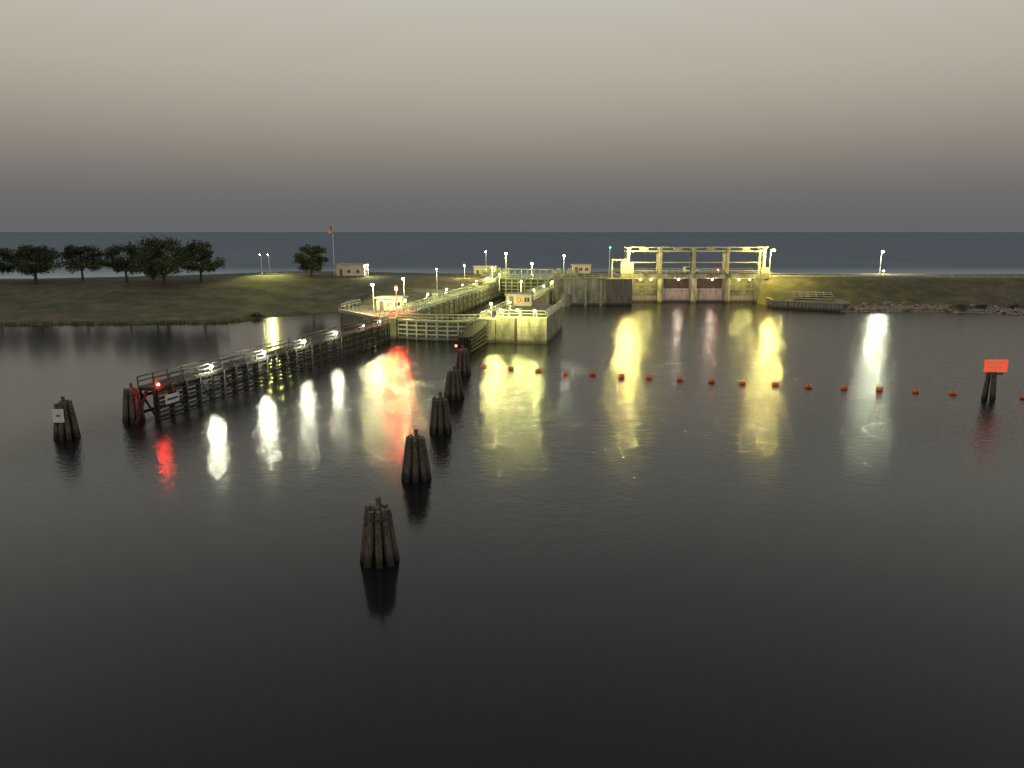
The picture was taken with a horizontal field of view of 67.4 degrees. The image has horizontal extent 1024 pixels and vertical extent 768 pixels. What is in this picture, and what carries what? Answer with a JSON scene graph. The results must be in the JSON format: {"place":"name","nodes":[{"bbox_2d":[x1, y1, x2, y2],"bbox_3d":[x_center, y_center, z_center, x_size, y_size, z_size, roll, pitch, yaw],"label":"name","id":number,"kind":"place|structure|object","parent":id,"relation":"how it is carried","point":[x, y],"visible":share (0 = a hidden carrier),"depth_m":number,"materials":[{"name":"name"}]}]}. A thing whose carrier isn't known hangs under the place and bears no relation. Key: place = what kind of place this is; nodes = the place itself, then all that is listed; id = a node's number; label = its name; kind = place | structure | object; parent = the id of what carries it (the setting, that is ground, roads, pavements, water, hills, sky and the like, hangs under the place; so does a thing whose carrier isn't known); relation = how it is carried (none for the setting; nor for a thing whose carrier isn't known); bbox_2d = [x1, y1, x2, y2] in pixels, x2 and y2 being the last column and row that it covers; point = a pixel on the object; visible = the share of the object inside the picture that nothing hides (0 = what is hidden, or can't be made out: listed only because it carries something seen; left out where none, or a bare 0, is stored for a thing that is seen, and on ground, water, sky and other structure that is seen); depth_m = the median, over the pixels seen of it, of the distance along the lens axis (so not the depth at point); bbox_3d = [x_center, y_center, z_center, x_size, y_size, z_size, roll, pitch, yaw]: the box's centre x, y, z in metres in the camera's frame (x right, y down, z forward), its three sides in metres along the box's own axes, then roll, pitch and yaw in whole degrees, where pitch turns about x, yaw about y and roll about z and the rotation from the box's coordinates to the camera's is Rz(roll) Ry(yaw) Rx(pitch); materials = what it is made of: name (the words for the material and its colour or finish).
{"place":"outdoors","nodes":[
{"label":"outdoors","id":0,"kind":"place"},
{"bbox_2d":[1,316,254,325],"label":"shore reeds","id":1,"kind":"object","parent":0,"point":[122,323],"visible":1,"depth_m":169.64,"materials":[{"name":"green plant"}]},
{"bbox_2d":[0,272,469,280],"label":"crest road","id":2,"kind":"structure","parent":0,"point":[225,275],"depth_m":243.12,"materials":[{"name":"grey asphalt"}]},
{"bbox_2d":[0,297,1023,767],"bbox_3d":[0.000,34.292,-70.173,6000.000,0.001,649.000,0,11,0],"label":"canal water","id":3,"kind":"structure","parent":0,"point":[606,567],"depth_m":49.14,"materials":[{"name":"black liquid"}]},
{"bbox_2d":[52,396,80,439],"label":"mooring dolphin","id":4,"kind":"object","parent":3,"relation":"in","point":[65,422],"visible":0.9,"depth_m":75.32,"materials":[{"name":"wood"}]},
{"bbox_2d":[122,383,145,422],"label":"mooring dolphin","id":5,"kind":"object","parent":3,"relation":"in","point":[131,400],"visible":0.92,"depth_m":81.99,"materials":[{"name":"wood"}]},
{"bbox_2d":[135,323,389,423],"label":"piles","id":6,"kind":"object","parent":3,"relation":"in","point":[156,412],"visible":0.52,"depth_m":101.13,"materials":[{"name":"brown wood"}]},
{"bbox_2d":[165,392,179,404],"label":"notice board","id":7,"kind":"object","parent":6,"relation":"attached to","point":[171,398],"visible":1,"depth_m":84.94,"materials":[{"name":"white paint"}]},
{"bbox_2d":[139,322,386,387],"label":"walkway","id":8,"kind":"structure","parent":6,"relation":"on","point":[200,373],"depth_m":100.04,"materials":[{"name":"grey wood"}]},
{"bbox_2d":[137,316,388,387],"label":"handrail","id":9,"kind":"object","parent":8,"relation":"on","point":[153,377],"visible":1,"depth_m":101.16,"materials":[{"name":"grey metal"}]},
{"bbox_2d":[144,324,388,418],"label":"wales","id":10,"kind":"object","parent":6,"relation":"attached to","point":[204,378],"visible":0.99,"depth_m":100.92,"materials":[{"name":"brown wood"}]},
{"bbox_2d":[157,320,380,389],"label":"dock lights","id":11,"kind":"object","parent":6,"relation":"attached to","point":[158,384],"visible":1,"depth_m":106.99,"materials":[{"name":"white"}]},
{"bbox_2d":[360,497,399,568],"bbox_3d":[-8.202,9.838,47.421,2.882,5.936,2.735,0,11,0],"label":"mooring dolphin","id":12,"kind":"object","parent":3,"relation":"in","point":[379,546],"visible":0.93,"depth_m":46.63,"materials":[{"name":"wood"}]},
{"bbox_2d":[401,429,431,482],"bbox_3d":[-7.947,6.695,63.246,2.766,6.005,2.744,5,12,22],"label":"mooring dolphin","id":13,"kind":"object","parent":3,"relation":"in","point":[416,466],"visible":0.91,"depth_m":62.53,"materials":[{"name":"wood"}]},
{"bbox_2d":[429,392,451,434],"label":"mooring dolphin","id":14,"kind":"object","parent":3,"relation":"in","point":[440,421],"visible":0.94,"depth_m":77.47,"materials":[{"name":"wood"}]},
{"bbox_2d":[444,365,464,399],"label":"mooring dolphin","id":15,"kind":"object","parent":3,"relation":"in","point":[454,389],"visible":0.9,"depth_m":93.20,"materials":[{"name":"wood"}]},
{"bbox_2d":[339,268,576,343],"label":"navigation lock","id":16,"kind":"object","parent":3,"relation":"in","point":[539,321],"visible":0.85,"depth_m":152.14,"materials":[{"name":"concrete"}]},
{"bbox_2d":[371,283,374,312],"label":"street lamp","id":17,"kind":"object","parent":16,"relation":"attached to","point":[372,284],"visible":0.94,"depth_m":158.45,"materials":[{"name":"metal"}]},
{"bbox_2d":[395,286,397,311],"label":"traffic signal","id":18,"kind":"object","parent":16,"relation":"attached to","point":[396,297],"visible":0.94,"depth_m":151.99,"materials":[{"name":"metal"}]},
{"bbox_2d":[506,295,532,307],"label":"walls","id":19,"kind":"structure","parent":16,"relation":"on","point":[522,303],"depth_m":157.90,"materials":[{"name":"paint"}]},
{"bbox_2d":[509,296,513,305],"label":"door","id":20,"kind":"structure","parent":19,"relation":"attached to","point":[511,299],"depth_m":158.02,"materials":[{"name":"beige metal"}]},
{"bbox_2d":[504,292,534,294],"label":"roof","id":21,"kind":"structure","parent":19,"relation":"on","point":[519,293],"depth_m":157.63,"materials":[{"name":"beige metal"}]},
{"bbox_2d":[455,346,470,375],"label":"mooring dolphin","id":22,"kind":"object","parent":3,"relation":"in","point":[463,363],"visible":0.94,"depth_m":108.84,"materials":[{"name":"wood"}]},
{"bbox_2d":[457,314,488,353],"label":"timber fender","id":23,"kind":"object","parent":3,"relation":"in","point":[469,337],"visible":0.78,"depth_m":132.72,"materials":[{"name":"brown wood"}]},
{"bbox_2d":[606,278,632,304],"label":"sheet piles","id":24,"kind":"object","parent":3,"relation":"in","point":[618,291],"visible":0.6,"depth_m":212.25,"materials":[{"name":"metal"}]},
{"bbox_2d":[611,247,775,302],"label":"spillway dam","id":25,"kind":"structure","parent":3,"relation":"in","point":[691,286],"depth_m":221.94,"materials":[{"name":"concrete"}]},
{"bbox_2d":[683,267,699,273],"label":"white van","id":26,"kind":"object","parent":25,"relation":"on","point":[686,268],"visible":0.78,"depth_m":225.93,"materials":[{"name":"paint"}]},
{"bbox_2d":[981,360,1008,399],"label":"danger sign marker","id":27,"kind":"object","parent":3,"relation":"in","point":[992,367],"visible":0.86,"depth_m":92.63,"materials":[{"name":"orange"}]},
{"bbox_2d":[0,232,1023,278],"bbox_3d":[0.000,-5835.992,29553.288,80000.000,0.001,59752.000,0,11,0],"label":"lake water","id":28,"kind":"structure","parent":0,"point":[840,252],"depth_m":842.20,"materials":[{"name":"blue liquid"}]},
{"bbox_2d":[0,271,1023,324],"bbox_3d":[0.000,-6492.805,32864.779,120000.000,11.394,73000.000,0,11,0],"label":"ground","id":29,"kind":"structure","parent":0,"point":[71,301],"depth_m":207.15,"materials":[{"name":"green plant"}]},
{"bbox_2d":[0,247,15,274],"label":"oak tree","id":30,"kind":"object","parent":29,"relation":"on","point":[4,252],"visible":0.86,"depth_m":222.31,"materials":[{"name":"green plant"}]},
{"bbox_2d":[3,246,52,280],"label":"oak tree","id":31,"kind":"object","parent":29,"relation":"on","point":[12,258],"visible":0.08,"depth_m":226.28,"materials":[{"name":"green plant"}]},
{"bbox_2d":[4,244,66,282],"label":"oak tree","id":32,"kind":"object","parent":29,"relation":"on","point":[41,255],"visible":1,"depth_m":217.65,"materials":[{"name":"green plant"}]},
{"bbox_2d":[52,244,107,280],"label":"oak tree","id":33,"kind":"object","parent":29,"relation":"on","point":[70,252],"visible":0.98,"depth_m":226.24,"materials":[{"name":"green plant"}]},
{"bbox_2d":[100,242,142,281],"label":"oak tree","id":34,"kind":"object","parent":29,"relation":"on","point":[117,263],"visible":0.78,"depth_m":220.68,"materials":[{"name":"green plant"}]},
{"bbox_2d":[137,246,169,279],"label":"oak tree","id":35,"kind":"object","parent":29,"relation":"on","point":[160,252],"visible":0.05,"depth_m":224.84,"materials":[{"name":"green plant"}]},
{"bbox_2d":[127,233,195,285],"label":"oak tree","id":36,"kind":"object","parent":29,"relation":"on","point":[144,260],"visible":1,"depth_m":212.28,"materials":[{"name":"green plant"}]},
{"bbox_2d":[181,239,226,281],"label":"oak tree","id":37,"kind":"object","parent":29,"relation":"on","point":[205,254],"visible":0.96,"depth_m":219.84,"materials":[{"name":"green plant"}]},
{"bbox_2d":[244,312,264,317],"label":"shrub","id":38,"kind":"object","parent":29,"relation":"on","point":[256,315],"visible":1,"depth_m":179.94,"materials":[{"name":"green plant"}]},
{"bbox_2d":[261,273,335,274],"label":"crest parapet","id":39,"kind":"structure","parent":29,"relation":"on","point":[299,273],"depth_m":240.96,"materials":[{"name":"concrete"}]},
{"bbox_2d":[292,244,328,276],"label":"oak tree","id":40,"kind":"object","parent":29,"relation":"on","point":[311,263],"visible":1,"depth_m":230.74,"materials":[{"name":"green plant"}]},
{"bbox_2d":[328,224,334,275],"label":"flagpole","id":41,"kind":"object","parent":29,"relation":"on","point":[330,230],"visible":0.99,"depth_m":235.44,"materials":[{"name":"white metal"}]},
{"bbox_2d":[338,293,356,310],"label":"bank railing","id":42,"kind":"object","parent":29,"relation":"on","point":[347,301],"visible":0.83,"depth_m":189.53,"materials":[{"name":"grey metal"}]},
{"bbox_2d":[336,265,366,276],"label":"walls","id":43,"kind":"structure","parent":29,"relation":"on","point":[354,268],"depth_m":237.27,"materials":[{"name":"paint"}]},
{"bbox_2d":[335,263,367,264],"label":"roof","id":44,"kind":"structure","parent":43,"relation":"on","point":[351,263],"depth_m":238.11,"materials":[{"name":"grey metal"}]},
{"bbox_2d":[376,298,406,311],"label":"walls","id":45,"kind":"structure","parent":29,"relation":"on","point":[393,301],"depth_m":161.61,"materials":[{"name":"paint"}]},
{"bbox_2d":[379,301,383,309],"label":"door","id":46,"kind":"structure","parent":45,"relation":"attached to","point":[381,304],"depth_m":161.72,"materials":[{"name":"brown wood"}]},
{"bbox_2d":[374,295,407,298],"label":"roof","id":47,"kind":"structure","parent":45,"relation":"on","point":[388,297],"depth_m":161.19,"materials":[{"name":"white metal"}]},
{"bbox_2d":[474,267,495,273],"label":"walls","id":48,"kind":"structure","parent":29,"relation":"on","point":[482,268],"depth_m":260.92,"materials":[{"name":"paint"}]},
{"bbox_2d":[473,265,496,266],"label":"roof","id":49,"kind":"structure","parent":48,"relation":"on","point":[484,266],"depth_m":260.37,"materials":[{"name":"beige metal"}]},
{"bbox_2d":[553,277,606,306],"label":"concrete panels","id":50,"kind":"object","parent":29,"relation":"on","point":[570,291],"visible":0.73,"depth_m":211.97,"materials":[{"name":"grey concrete"}]},
{"bbox_2d":[572,266,590,273],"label":"walls","id":51,"kind":"structure","parent":29,"relation":"on","point":[583,271],"depth_m":244.61,"materials":[{"name":"paint"}]},
{"bbox_2d":[571,264,591,265],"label":"roof","id":52,"kind":"structure","parent":51,"relation":"on","point":[581,264],"depth_m":244.24,"materials":[{"name":"beige metal"}]},
{"bbox_2d":[766,297,844,311],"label":"sheet pile retaining wall","id":53,"kind":"structure","parent":29,"relation":"on","point":[817,306],"depth_m":200.36,"materials":[{"name":"metal"}]},
{"bbox_2d":[791,291,833,298],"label":"metal pipe railing","id":54,"kind":"object","parent":29,"relation":"on","point":[808,294],"visible":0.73,"depth_m":204.89,"materials":[{"name":"grey metal"}]},
{"bbox_2d":[770,275,1023,277],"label":"crest parapet","id":55,"kind":"structure","parent":29,"relation":"on","point":[894,276],"depth_m":221.31,"materials":[{"name":"concrete"}]},
{"bbox_2d":[770,273,1023,275],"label":"guardrail","id":56,"kind":"object","parent":29,"relation":"on","point":[885,274],"visible":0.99,"depth_m":220.89,"materials":[{"name":"grey metal"}]},
{"bbox_2d":[835,299,1023,313],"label":"riprap rocks","id":57,"kind":"object","parent":29,"relation":"on","point":[892,308],"visible":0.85,"depth_m":196.51,"materials":[{"name":"stone"}]},
{"bbox_2d":[945,300,975,310],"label":"shrub","id":58,"kind":"object","parent":57,"relation":"on","point":[961,306],"visible":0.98,"depth_m":194.72,"materials":[{"name":"green plant"}]},
{"bbox_2d":[972,302,991,309],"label":"shrub","id":59,"kind":"object","parent":29,"relation":"on","point":[985,307],"visible":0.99,"depth_m":194.47,"materials":[{"name":"green plant"}]},
{"bbox_2d":[1008,302,1023,308],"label":"shrub","id":60,"kind":"object","parent":29,"relation":"on","point":[1014,306],"visible":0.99,"depth_m":193.66,"materials":[{"name":"green plant"}]},
{"bbox_2d":[0,0,1023,231],"label":"sky","id":61,"kind":"structure","parent":0,"point":[116,115],"materials":[{"name":"grey"}]}
]}

